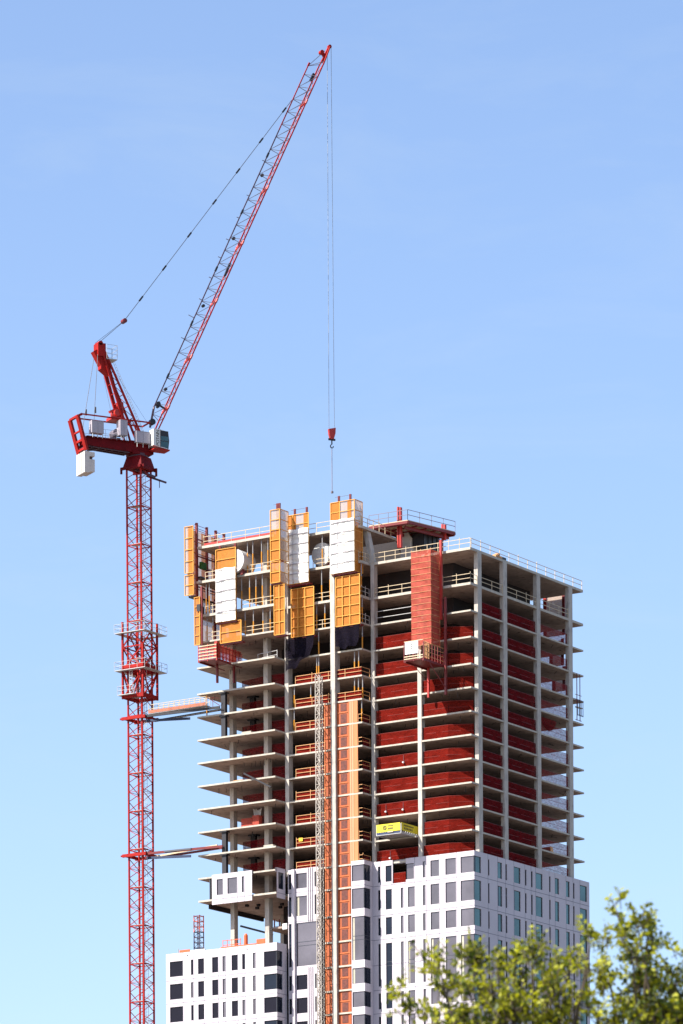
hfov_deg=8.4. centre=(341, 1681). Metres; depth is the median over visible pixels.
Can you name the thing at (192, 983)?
window
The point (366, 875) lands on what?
window
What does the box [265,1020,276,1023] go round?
window
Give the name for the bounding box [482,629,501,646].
safety net
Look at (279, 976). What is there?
window
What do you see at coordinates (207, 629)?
shoring prop
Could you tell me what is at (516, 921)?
window
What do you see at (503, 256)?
sky
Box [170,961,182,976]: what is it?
window
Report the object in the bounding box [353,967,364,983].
window
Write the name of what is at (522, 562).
guard rail
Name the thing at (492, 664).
safety net
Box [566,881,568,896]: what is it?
window
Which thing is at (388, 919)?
window
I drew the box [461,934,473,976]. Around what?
window
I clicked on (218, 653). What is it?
loading platform
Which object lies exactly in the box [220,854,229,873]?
steel post
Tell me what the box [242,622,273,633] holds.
guard rail
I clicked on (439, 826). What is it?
safety net
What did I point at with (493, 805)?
safety net
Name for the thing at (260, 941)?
orange sheet
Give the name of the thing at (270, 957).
window
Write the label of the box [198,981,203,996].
window
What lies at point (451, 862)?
window
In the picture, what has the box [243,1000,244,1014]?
window
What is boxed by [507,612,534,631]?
safety net
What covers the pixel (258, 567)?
guard rail
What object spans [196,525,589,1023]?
unfinished tower
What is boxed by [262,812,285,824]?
safety net
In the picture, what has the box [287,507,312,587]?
protection screen
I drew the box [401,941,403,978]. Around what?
window
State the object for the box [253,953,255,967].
window
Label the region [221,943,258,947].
orange net
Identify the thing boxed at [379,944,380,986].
window
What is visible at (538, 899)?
window
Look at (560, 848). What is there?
safety net
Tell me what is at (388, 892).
window
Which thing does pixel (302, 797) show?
safety net
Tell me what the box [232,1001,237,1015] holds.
window
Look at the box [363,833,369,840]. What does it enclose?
safety net
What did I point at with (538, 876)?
window
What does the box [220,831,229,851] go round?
steel post
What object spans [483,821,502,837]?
safety net
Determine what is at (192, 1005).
window
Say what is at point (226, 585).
protection screen
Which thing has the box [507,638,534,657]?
safety net
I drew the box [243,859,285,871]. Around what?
safety net
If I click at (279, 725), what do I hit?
safety net
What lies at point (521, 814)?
safety net
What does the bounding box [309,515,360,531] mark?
guard rail
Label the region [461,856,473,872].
window
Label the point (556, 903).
window
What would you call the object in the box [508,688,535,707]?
safety net
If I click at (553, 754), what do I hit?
safety net
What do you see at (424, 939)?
window
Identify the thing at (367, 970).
window
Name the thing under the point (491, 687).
safety net
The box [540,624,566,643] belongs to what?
safety net
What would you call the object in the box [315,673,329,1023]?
hoist mast
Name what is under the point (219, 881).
window
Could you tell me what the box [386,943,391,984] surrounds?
window
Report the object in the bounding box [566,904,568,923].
window
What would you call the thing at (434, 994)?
window
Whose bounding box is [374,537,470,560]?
guard rail
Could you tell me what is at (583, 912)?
window
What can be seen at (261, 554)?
shoring prop
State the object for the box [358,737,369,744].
guard rail
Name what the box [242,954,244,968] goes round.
window
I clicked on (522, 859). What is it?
safety net
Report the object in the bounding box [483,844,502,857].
safety net
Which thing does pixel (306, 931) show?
window
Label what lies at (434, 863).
window
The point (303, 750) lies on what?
safety net
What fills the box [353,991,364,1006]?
window
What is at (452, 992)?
window
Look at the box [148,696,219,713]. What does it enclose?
catwalk
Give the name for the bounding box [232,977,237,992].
window
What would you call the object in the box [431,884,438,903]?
window
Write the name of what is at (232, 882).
window
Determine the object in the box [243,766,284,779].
safety net
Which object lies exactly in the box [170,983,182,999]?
window
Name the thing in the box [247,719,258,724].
steel post
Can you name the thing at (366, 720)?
safety net
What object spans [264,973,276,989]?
window
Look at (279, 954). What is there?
window
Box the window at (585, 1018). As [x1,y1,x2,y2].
[581,1009,586,1023]
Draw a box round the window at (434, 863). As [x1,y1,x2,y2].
[431,860,438,876]
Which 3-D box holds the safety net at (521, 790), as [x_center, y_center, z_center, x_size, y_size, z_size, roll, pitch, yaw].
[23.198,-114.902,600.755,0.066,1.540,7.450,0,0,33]
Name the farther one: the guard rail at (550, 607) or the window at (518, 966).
the guard rail at (550, 607)
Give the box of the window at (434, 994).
[432,988,439,1003]
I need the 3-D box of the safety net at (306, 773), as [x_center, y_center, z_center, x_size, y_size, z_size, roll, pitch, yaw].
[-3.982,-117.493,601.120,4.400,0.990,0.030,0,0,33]
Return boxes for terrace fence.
[223,938,240,945]
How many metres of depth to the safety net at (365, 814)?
597.64 m
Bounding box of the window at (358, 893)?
[352,888,363,908]
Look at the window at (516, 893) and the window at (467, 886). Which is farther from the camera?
the window at (516, 893)
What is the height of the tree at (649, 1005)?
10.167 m
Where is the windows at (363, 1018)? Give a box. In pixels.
[242,860,574,1023]
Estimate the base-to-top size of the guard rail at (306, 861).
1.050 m
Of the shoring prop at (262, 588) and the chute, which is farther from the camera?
the shoring prop at (262, 588)
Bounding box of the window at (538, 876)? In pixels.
[536,873,541,889]
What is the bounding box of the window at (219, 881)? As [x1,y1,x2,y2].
[217,879,222,894]
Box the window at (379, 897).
[378,890,380,909]
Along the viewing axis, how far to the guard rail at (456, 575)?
591.74 m
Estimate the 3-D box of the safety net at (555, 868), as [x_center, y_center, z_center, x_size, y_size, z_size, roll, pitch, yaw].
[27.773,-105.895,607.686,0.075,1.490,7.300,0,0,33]
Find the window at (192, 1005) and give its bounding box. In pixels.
[192,1005,193,1019]
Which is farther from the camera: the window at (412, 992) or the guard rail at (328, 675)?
the guard rail at (328, 675)
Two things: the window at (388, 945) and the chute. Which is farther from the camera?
the window at (388, 945)
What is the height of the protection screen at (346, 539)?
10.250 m
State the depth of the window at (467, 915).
590.41 m
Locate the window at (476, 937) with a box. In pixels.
[474,934,480,977]
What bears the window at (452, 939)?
in the unfinished tower at (494, 900)
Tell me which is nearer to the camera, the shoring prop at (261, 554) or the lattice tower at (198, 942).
the shoring prop at (261, 554)
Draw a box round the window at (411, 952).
[409,941,414,982]
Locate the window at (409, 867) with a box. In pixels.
[406,863,413,878]
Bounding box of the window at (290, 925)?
[289,924,291,966]
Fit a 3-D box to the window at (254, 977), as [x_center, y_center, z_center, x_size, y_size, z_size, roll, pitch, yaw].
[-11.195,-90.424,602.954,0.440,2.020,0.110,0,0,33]
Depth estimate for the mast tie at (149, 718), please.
609.37 m
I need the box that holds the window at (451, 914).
[446,910,455,927]
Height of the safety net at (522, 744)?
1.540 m
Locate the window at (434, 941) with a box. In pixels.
[431,938,438,980]
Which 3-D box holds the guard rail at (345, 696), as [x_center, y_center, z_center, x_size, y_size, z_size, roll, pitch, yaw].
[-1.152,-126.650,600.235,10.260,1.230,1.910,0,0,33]
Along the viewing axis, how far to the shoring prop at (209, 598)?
607.14 m
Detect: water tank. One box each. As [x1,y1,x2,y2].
[236,549,255,574]
[312,543,329,566]
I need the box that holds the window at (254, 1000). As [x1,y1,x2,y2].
[253,999,255,1013]
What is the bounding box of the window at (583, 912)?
[580,908,586,927]
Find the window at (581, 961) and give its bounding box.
[581,961,586,1001]
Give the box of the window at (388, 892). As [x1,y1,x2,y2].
[386,889,391,909]
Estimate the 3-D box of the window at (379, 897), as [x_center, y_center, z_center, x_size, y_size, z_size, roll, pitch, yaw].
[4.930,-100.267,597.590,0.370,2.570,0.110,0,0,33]
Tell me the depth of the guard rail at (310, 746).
601.02 m
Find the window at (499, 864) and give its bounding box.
[498,862,501,878]
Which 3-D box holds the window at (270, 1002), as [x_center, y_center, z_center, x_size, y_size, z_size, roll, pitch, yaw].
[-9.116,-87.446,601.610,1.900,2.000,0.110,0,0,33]
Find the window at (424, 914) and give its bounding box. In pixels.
[423,913,425,930]
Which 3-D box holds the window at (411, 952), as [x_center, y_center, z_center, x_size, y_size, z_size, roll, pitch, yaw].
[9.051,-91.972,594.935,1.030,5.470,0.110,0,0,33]
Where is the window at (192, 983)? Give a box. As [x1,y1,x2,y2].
[191,982,193,997]
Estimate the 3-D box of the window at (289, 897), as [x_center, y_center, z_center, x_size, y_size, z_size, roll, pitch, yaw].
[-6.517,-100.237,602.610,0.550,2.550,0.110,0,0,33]
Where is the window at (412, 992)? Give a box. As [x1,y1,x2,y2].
[409,990,414,1000]
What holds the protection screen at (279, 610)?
hanging from the protection screen at (279, 571)
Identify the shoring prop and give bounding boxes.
[205,583,206,613]
[206,617,207,640]
[209,583,209,613]
[249,576,250,606]
[252,541,253,571]
[255,575,256,605]
[261,539,261,570]
[261,574,262,604]
[267,538,268,569]
[321,570,321,600]
[324,604,325,627]
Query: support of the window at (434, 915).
in the unfinished tower at (494, 900)
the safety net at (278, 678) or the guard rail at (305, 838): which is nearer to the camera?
the guard rail at (305, 838)
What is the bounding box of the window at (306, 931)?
[297,921,317,965]
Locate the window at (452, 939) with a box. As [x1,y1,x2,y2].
[446,936,456,979]
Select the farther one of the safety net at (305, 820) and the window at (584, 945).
the window at (584, 945)
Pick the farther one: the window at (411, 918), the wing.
the wing
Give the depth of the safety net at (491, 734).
594.63 m
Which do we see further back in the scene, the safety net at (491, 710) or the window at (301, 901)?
the window at (301, 901)
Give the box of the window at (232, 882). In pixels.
[228,877,236,893]
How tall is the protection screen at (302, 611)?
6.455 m
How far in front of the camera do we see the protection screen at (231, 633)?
604.21 m
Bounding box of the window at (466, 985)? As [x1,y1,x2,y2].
[462,985,474,1000]
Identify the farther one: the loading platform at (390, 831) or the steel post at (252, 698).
the steel post at (252, 698)
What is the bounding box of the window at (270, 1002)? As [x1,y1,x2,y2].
[265,997,276,1012]
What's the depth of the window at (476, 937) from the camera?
590.41 m
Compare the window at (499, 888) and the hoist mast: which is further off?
the hoist mast
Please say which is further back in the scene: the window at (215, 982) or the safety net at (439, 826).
the window at (215, 982)
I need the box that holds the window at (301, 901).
[296,895,306,915]
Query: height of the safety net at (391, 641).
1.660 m
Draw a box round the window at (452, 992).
[446,988,456,1001]
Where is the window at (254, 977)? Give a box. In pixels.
[253,976,255,990]
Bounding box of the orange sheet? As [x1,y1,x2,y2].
[256,938,264,943]
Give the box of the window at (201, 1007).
[199,1004,203,1019]
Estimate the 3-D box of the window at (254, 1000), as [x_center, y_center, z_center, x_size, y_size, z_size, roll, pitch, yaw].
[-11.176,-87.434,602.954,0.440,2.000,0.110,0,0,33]
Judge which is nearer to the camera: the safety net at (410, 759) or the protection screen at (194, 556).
the safety net at (410, 759)
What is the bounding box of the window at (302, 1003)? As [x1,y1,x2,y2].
[297,997,307,1013]
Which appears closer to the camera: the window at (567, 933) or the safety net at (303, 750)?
the safety net at (303, 750)
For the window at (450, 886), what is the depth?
591.71 m
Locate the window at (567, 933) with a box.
[566,932,568,947]
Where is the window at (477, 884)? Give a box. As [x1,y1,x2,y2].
[473,880,480,900]
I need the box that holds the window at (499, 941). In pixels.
[498,940,501,980]
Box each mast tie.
[120,706,220,724]
[121,844,222,860]
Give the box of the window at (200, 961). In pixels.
[198,958,203,973]
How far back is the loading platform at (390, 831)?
593.50 m
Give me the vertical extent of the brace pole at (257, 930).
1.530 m
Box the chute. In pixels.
[411,540,446,694]
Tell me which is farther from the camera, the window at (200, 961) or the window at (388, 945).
the window at (200, 961)
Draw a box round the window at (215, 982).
[213,980,217,994]
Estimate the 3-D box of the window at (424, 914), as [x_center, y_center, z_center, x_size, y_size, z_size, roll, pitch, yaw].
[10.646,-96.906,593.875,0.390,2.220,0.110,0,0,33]
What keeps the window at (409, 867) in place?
in the unfinished tower at (494, 900)
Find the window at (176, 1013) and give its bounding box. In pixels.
[170,1006,182,1022]
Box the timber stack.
[493,553,505,559]
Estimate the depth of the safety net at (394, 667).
595.28 m
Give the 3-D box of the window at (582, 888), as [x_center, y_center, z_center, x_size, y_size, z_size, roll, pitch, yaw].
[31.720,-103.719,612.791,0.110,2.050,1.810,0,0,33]
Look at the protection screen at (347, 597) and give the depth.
597.27 m
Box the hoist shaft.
[324,700,358,1023]
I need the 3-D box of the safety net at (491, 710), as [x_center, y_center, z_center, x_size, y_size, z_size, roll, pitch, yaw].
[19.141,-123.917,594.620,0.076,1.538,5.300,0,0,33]
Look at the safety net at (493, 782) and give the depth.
594.74 m
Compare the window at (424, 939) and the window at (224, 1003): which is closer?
the window at (424, 939)
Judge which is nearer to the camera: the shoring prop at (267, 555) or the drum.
the shoring prop at (267, 555)
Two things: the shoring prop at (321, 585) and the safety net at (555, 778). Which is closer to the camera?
the shoring prop at (321, 585)
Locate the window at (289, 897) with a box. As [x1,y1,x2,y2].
[289,897,290,916]
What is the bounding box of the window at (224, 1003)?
[223,1002,225,1016]
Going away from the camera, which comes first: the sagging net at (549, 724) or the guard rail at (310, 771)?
the guard rail at (310, 771)
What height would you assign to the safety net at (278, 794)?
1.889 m
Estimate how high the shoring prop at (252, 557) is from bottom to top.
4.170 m
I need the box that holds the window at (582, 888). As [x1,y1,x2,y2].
[580,885,585,901]
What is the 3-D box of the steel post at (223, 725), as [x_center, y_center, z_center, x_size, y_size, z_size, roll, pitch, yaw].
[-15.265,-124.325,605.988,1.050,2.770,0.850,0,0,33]
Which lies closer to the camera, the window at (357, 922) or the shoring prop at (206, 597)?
the window at (357, 922)
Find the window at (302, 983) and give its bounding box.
[297,975,307,989]
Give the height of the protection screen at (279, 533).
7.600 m
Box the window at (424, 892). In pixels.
[423,885,425,904]
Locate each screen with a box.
[184,523,224,603]
[194,586,219,645]
[215,543,237,625]
[220,620,244,645]
[270,503,288,561]
[270,561,288,585]
[274,584,288,637]
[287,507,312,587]
[291,586,317,639]
[329,494,362,576]
[335,573,363,627]
[543,595,564,632]
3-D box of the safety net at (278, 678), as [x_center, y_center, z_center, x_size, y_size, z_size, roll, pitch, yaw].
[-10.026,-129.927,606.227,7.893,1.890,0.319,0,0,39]
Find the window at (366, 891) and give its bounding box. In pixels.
[364,888,369,908]
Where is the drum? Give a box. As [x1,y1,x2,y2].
[244,934,247,944]
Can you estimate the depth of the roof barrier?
609.23 m
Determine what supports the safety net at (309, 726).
attached to the guard rail at (307, 725)
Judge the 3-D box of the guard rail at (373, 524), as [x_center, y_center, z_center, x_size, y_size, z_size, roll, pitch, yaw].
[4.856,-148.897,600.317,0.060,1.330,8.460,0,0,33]
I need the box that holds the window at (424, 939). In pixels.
[424,939,425,981]
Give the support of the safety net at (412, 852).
on the unfinished tower at (494, 900)
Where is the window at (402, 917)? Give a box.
[401,916,403,932]
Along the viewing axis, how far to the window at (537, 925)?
603.38 m
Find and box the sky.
[0,0,682,1023]
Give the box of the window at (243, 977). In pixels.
[243,977,244,991]
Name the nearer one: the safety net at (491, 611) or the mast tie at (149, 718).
the safety net at (491, 611)
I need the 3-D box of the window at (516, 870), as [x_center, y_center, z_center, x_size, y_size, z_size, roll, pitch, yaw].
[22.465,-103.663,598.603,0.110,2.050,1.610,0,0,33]
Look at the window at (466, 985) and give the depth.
590.27 m
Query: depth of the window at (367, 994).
597.08 m
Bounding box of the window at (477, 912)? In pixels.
[474,908,480,926]
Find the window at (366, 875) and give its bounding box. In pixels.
[363,864,369,880]
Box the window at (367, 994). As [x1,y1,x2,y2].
[365,991,370,1006]
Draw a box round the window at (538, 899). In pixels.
[536,896,541,916]
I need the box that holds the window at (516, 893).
[514,890,519,910]
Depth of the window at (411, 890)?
594.90 m
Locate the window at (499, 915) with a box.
[498,914,501,931]
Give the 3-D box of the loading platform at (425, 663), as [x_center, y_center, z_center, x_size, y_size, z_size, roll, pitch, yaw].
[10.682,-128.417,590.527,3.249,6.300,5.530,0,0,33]
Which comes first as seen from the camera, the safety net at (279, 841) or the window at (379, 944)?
the window at (379, 944)
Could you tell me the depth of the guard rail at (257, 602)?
602.77 m
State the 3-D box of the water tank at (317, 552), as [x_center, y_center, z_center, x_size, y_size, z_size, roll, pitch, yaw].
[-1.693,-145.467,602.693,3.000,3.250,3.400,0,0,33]
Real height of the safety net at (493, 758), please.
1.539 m
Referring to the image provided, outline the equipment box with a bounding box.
[199,562,206,570]
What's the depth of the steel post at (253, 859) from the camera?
608.28 m
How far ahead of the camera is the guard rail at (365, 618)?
597.43 m
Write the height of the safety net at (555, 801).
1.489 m
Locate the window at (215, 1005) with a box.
[213,1003,217,1017]
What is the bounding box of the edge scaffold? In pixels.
[575,673,583,721]
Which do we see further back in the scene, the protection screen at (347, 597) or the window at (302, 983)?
the window at (302, 983)
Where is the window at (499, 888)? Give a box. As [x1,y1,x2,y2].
[498,886,501,906]
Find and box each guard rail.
[203,526,269,545]
[205,630,219,639]
[241,595,273,606]
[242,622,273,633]
[246,561,270,569]
[295,666,369,683]
[295,690,369,706]
[295,719,324,730]
[296,765,324,774]
[296,789,324,800]
[296,812,324,823]
[296,836,321,846]
[296,859,324,868]
[298,742,324,751]
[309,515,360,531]
[358,552,368,559]
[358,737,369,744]
[358,784,370,793]
[361,516,396,537]
[361,613,369,624]
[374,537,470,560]
[375,571,476,594]
[376,606,410,623]
[471,538,581,585]
[483,578,502,593]
[507,587,535,602]
[540,598,567,614]
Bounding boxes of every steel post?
[219,692,228,712]
[219,715,228,736]
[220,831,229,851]
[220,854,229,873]
[247,696,258,701]
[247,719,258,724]
[248,834,259,840]
[248,857,259,863]
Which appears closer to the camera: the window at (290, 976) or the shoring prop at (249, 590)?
the window at (290, 976)
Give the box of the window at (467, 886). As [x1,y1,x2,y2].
[461,880,473,900]
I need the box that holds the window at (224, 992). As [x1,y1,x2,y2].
[223,979,225,993]
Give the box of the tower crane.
[68,45,335,1023]
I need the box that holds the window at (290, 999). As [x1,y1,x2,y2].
[290,999,291,1013]
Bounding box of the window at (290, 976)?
[290,976,291,990]
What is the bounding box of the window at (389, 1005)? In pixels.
[387,993,391,1008]
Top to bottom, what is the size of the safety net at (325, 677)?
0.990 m
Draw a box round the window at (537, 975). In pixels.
[536,951,542,991]
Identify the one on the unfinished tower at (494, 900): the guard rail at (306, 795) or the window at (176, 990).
the guard rail at (306, 795)
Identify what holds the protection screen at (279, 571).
attached to the unfinished tower at (494, 900)
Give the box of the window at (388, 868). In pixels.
[386,865,391,881]
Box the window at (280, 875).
[278,872,282,889]
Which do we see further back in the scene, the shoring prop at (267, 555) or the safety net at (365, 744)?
the shoring prop at (267, 555)
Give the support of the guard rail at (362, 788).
on the unfinished tower at (494, 900)
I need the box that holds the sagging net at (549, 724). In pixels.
[541,717,555,730]
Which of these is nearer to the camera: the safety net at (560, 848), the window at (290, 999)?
the window at (290, 999)
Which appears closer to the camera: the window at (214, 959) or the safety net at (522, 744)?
the safety net at (522, 744)
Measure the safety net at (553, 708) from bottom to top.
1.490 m
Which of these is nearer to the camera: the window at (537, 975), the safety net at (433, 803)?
the safety net at (433, 803)
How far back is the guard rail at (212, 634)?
606.58 m
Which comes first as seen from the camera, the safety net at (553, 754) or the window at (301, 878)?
the window at (301, 878)
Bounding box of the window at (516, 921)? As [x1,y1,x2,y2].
[514,918,519,935]
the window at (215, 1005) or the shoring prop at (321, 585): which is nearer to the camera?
the shoring prop at (321, 585)
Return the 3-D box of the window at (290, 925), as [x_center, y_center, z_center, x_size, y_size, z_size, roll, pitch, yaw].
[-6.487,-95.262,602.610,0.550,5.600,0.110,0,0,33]
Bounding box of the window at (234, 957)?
[232,955,237,970]
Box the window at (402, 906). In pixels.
[401,888,403,907]
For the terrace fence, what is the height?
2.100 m
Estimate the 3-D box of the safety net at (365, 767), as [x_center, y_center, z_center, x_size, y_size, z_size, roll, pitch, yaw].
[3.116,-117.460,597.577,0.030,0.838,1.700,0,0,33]
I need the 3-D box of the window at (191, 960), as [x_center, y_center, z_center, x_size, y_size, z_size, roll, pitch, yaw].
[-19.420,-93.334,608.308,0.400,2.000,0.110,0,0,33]
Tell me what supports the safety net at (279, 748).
on the unfinished tower at (494, 900)
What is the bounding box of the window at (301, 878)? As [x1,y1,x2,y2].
[296,873,306,888]
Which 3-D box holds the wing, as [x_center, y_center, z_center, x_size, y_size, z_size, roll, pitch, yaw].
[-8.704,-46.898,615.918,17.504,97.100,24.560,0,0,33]
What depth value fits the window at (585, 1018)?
613.03 m
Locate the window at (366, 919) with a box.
[364,916,369,959]
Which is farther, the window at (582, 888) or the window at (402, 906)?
the window at (582, 888)
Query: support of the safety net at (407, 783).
on the unfinished tower at (494, 900)
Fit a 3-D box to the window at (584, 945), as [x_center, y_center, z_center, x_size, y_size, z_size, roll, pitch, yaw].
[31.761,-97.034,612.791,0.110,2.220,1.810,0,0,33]
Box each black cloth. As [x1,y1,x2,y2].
[285,635,313,670]
[335,624,359,648]
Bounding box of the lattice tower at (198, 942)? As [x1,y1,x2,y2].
[193,915,203,949]
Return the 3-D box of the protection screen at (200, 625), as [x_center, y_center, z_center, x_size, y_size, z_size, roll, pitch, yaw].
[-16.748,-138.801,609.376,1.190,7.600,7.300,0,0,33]
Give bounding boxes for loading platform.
[198,641,241,682]
[376,822,417,839]
[404,639,444,697]
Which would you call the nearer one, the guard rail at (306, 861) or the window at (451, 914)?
the window at (451, 914)
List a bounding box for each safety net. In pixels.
[242,673,284,686]
[242,696,284,709]
[242,719,284,731]
[242,743,284,756]
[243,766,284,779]
[243,789,284,802]
[243,836,285,849]
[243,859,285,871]
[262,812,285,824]
[296,667,360,683]
[296,691,361,706]
[296,719,323,730]
[296,743,323,753]
[296,766,323,776]
[297,790,324,799]
[297,813,324,823]
[297,836,324,846]
[297,860,324,868]
[362,810,369,816]
[363,716,368,722]
[363,739,368,746]
[363,763,368,769]
[363,786,369,793]
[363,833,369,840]
[376,626,472,649]
[376,653,472,675]
[376,676,472,699]
[376,700,473,722]
[376,724,473,746]
[376,747,473,769]
[376,771,473,793]
[377,795,473,816]
[377,842,473,861]
[393,872,405,882]
[424,818,473,834]
[482,602,501,619]
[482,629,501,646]
[482,655,501,672]
[482,679,501,695]
[482,702,501,719]
[482,726,501,742]
[483,750,502,766]
[483,774,502,790]
[483,797,502,813]
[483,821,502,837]
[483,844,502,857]
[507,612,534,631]
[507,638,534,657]
[507,664,535,683]
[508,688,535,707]
[508,711,535,730]
[508,734,535,753]
[508,758,535,776]
[508,781,535,800]
[508,805,535,823]
[508,828,536,846]
[509,852,536,866]
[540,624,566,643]
[541,650,566,668]
[541,676,566,694]
[541,699,567,718]
[541,722,567,741]
[541,745,567,763]
[541,769,567,786]
[542,792,567,809]
[542,815,567,832]
[542,838,567,855]
[542,861,568,875]
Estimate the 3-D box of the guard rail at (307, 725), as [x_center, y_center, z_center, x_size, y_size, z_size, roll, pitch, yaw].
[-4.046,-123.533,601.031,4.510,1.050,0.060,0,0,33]
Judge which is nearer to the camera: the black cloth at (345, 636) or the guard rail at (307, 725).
the black cloth at (345, 636)
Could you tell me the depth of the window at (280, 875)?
601.76 m
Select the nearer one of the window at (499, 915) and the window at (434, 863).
the window at (434, 863)
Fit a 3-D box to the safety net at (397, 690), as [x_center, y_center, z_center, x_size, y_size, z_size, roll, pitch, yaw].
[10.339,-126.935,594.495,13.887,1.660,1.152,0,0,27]
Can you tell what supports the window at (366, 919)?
in the unfinished tower at (494, 900)
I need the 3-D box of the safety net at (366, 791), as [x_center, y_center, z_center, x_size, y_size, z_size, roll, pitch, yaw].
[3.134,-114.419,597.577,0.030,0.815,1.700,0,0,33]
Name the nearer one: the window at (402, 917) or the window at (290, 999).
the window at (402, 917)
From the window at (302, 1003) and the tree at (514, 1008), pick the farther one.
the window at (302, 1003)
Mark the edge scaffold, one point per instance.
(579, 707)
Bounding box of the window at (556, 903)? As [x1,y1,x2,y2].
[555,901,558,921]
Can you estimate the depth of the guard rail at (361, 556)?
596.91 m
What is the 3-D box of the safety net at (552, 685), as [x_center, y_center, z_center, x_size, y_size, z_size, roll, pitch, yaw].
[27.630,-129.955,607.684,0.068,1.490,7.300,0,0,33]
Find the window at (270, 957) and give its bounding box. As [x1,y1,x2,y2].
[264,950,276,966]
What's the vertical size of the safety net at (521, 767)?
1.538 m
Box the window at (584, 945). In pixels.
[580,935,586,952]
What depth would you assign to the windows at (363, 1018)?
597.37 m
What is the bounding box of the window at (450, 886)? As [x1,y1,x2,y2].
[446,882,455,902]
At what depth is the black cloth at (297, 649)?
601.44 m
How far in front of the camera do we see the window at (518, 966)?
598.83 m
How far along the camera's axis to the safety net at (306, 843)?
601.33 m
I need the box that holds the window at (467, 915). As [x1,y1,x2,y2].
[461,908,473,925]
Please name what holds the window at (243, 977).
in the wing
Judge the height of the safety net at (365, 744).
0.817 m
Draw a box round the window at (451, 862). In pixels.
[446,858,455,874]
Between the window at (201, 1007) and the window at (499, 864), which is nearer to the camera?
the window at (499, 864)
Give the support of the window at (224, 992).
in the wing
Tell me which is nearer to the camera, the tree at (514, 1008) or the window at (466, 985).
the tree at (514, 1008)
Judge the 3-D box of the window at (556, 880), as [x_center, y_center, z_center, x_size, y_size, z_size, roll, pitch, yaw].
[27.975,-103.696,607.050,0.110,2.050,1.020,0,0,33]
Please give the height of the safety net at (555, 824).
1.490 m
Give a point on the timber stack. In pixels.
(497, 555)
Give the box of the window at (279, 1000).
[276,997,281,1012]
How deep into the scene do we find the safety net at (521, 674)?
600.94 m
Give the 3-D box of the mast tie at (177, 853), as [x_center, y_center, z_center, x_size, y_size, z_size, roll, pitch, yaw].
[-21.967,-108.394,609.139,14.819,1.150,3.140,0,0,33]
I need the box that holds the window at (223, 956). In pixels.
[223,956,224,971]
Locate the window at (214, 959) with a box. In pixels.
[212,957,217,972]
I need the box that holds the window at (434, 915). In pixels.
[431,912,438,929]
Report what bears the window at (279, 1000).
in the wing
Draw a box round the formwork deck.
[368,507,455,551]
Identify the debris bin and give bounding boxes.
[241,808,261,826]
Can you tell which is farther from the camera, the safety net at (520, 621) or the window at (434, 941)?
the safety net at (520, 621)
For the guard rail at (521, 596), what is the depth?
600.61 m
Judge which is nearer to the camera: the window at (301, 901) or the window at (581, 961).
the window at (301, 901)
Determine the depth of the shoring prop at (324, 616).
600.10 m
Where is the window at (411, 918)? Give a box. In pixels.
[408,914,414,931]
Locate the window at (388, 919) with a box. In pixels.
[386,917,391,934]
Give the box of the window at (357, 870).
[352,864,363,880]
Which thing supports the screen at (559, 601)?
attached to the unfinished tower at (494, 900)
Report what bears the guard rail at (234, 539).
on the unfinished tower at (494, 900)
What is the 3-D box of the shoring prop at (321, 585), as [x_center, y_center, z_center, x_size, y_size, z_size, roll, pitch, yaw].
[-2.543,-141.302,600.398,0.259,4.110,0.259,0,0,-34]
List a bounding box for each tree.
[383,914,624,1023]
[568,886,682,1023]
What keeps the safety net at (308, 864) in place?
attached to the guard rail at (306, 861)
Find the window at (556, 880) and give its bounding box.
[555,878,558,893]
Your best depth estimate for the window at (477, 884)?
590.56 m
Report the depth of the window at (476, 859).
590.56 m
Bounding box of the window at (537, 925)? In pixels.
[536,924,541,940]
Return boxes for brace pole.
[240,925,264,932]
[243,773,271,787]
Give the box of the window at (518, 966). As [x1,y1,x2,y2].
[514,945,520,987]
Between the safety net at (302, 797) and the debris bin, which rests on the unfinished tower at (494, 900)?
the debris bin
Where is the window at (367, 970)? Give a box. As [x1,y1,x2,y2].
[365,967,369,983]
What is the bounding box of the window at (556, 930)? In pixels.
[555,929,558,945]
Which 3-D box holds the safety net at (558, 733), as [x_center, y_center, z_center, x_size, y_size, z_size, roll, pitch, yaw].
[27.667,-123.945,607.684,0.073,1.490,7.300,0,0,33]
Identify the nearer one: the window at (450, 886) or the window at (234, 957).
the window at (450, 886)
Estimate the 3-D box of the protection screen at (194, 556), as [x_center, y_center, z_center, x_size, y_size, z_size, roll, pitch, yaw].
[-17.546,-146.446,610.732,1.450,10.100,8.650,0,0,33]
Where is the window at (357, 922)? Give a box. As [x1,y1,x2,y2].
[352,916,363,959]
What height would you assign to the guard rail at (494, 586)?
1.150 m
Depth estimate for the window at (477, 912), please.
590.56 m
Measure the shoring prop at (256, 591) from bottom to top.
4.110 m
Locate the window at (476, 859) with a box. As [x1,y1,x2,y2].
[474,856,480,872]
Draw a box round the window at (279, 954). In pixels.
[277,951,281,966]
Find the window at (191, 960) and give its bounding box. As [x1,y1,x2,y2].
[191,960,192,974]
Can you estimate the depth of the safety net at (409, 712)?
593.98 m
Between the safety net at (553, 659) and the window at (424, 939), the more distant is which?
the safety net at (553, 659)
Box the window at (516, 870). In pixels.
[514,867,519,883]
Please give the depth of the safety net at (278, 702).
606.36 m
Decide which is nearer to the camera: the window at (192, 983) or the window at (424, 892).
the window at (424, 892)
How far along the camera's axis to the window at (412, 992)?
594.90 m
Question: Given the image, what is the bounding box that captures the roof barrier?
[178,949,204,952]
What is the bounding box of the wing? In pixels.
[166,942,288,1023]
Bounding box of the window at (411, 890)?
[408,886,414,906]
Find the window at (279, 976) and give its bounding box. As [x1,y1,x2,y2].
[277,973,281,989]
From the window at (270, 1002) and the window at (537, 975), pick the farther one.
the window at (537, 975)
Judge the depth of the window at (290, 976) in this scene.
602.64 m

